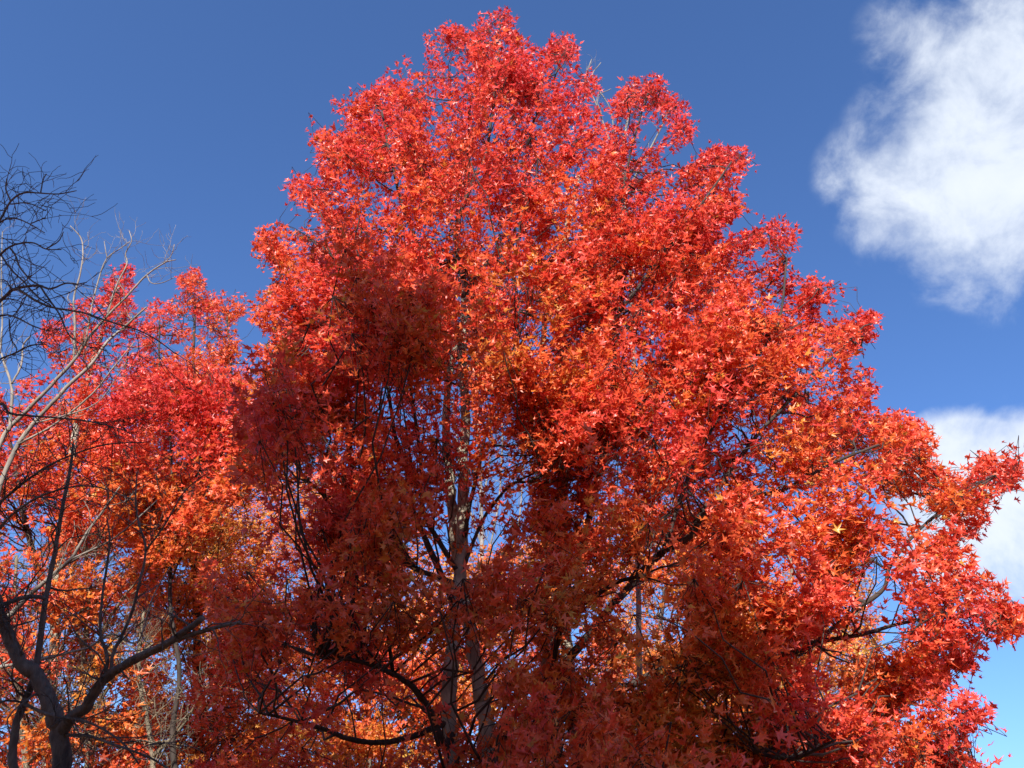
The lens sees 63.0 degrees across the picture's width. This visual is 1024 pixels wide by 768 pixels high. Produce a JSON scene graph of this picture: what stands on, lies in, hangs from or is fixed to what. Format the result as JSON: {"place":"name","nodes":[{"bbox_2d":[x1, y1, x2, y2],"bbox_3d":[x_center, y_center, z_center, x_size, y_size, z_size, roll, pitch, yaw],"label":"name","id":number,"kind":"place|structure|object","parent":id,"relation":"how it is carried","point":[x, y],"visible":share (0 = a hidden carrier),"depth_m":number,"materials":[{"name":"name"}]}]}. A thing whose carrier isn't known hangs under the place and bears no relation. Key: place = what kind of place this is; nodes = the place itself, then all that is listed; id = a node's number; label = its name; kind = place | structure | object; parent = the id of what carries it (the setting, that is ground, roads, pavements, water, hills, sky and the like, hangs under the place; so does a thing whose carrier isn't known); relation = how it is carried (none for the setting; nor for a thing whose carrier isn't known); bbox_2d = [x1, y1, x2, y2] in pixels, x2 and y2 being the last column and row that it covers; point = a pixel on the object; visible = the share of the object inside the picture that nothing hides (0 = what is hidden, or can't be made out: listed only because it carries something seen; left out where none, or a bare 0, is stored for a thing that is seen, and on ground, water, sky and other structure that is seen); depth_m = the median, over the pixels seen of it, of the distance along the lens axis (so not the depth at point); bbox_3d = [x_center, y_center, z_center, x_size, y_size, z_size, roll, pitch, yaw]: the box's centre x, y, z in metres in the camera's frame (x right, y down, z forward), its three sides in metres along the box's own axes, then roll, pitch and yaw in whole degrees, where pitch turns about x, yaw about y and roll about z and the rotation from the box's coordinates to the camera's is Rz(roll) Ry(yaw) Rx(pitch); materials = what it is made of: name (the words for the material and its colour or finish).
{"place":"outdoors","nodes":[
{"label":"outdoors","id":0,"kind":"place"},
{"bbox_2d":[0,0,1023,767],"label":"sky","id":1,"kind":"structure","parent":0,"point":[891,132],"materials":[{"name":"blue"}]},
{"bbox_3d":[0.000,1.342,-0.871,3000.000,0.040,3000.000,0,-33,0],"label":"ground","id":2,"kind":"structure","parent":0,"visible":0},
{"bbox_2d":[0,262,167,767],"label":"maple tree","id":3,"kind":"object","parent":2,"relation":"on","point":[48,481],"visible":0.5,"depth_m":13.75,"materials":[{"name":"red plant"}]},
{"bbox_2d":[0,192,193,684],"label":"bare tree","id":4,"kind":"object","parent":2,"relation":"on","point":[73,557],"visible":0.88,"depth_m":11.22,"materials":[{"name":"grey plant"}]},
{"bbox_2d":[0,501,250,767],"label":"bare tree","id":5,"kind":"object","parent":2,"relation":"on","point":[147,721],"visible":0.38,"depth_m":12.04,"materials":[{"name":"plant"}]},
{"bbox_2d":[0,144,289,767],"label":"bare tree","id":6,"kind":"object","parent":2,"relation":"on","point":[59,724],"visible":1,"depth_m":5.67,"materials":[{"name":"brown plant"}]},
{"bbox_2d":[76,359,247,767],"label":"maple tree","id":7,"kind":"object","parent":2,"relation":"on","point":[135,398],"visible":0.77,"depth_m":12.44,"materials":[{"name":"red plant"}]},
{"bbox_2d":[122,266,289,767],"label":"maple tree","id":8,"kind":"object","parent":2,"relation":"on","point":[252,725],"visible":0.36,"depth_m":16.31,"materials":[{"name":"red plant"}]},
{"bbox_2d":[191,467,575,767],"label":"maple tree","id":9,"kind":"object","parent":2,"relation":"on","point":[372,729],"visible":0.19,"depth_m":23.63,"materials":[{"name":"orange plant"}]},
{"bbox_2d":[175,5,633,767],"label":"maple tree","id":10,"kind":"object","parent":2,"relation":"on","point":[403,329],"visible":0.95,"depth_m":9.82,"materials":[{"name":"red plant"}]},
{"bbox_2d":[450,306,530,676],"bbox_3d":[-1.125,6.666,31.303,4.635,26.232,2.249,-7,-34,11],"label":"birch tree","id":11,"kind":"object","parent":2,"relation":"on","point":[481,540],"visible":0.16,"depth_m":32.40,"materials":[{"name":"white plant"}]},
{"bbox_2d":[585,52,681,745],"bbox_3d":[3.353,0.106,18.562,2.836,23.344,1.357,0,-33,0],"label":"birch tree","id":12,"kind":"object","parent":2,"relation":"on","point":[638,610],"visible":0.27,"depth_m":19.30,"materials":[{"name":"white plant"}]},
{"bbox_2d":[577,496,885,766],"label":"maple tree","id":13,"kind":"object","parent":2,"relation":"on","point":[856,644],"visible":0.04,"depth_m":26.80,"materials":[{"name":"orange plant"}]},
{"bbox_2d":[522,71,1023,767],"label":"maple tree","id":14,"kind":"object","parent":2,"relation":"on","point":[742,643],"visible":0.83,"depth_m":10.06,"materials":[{"name":"red plant"}]},
{"bbox_2d":[858,679,1012,767],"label":"maple tree","id":15,"kind":"object","parent":2,"relation":"on","point":[913,745],"visible":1,"depth_m":7.85,"materials":[{"name":"red plant"}]}
]}

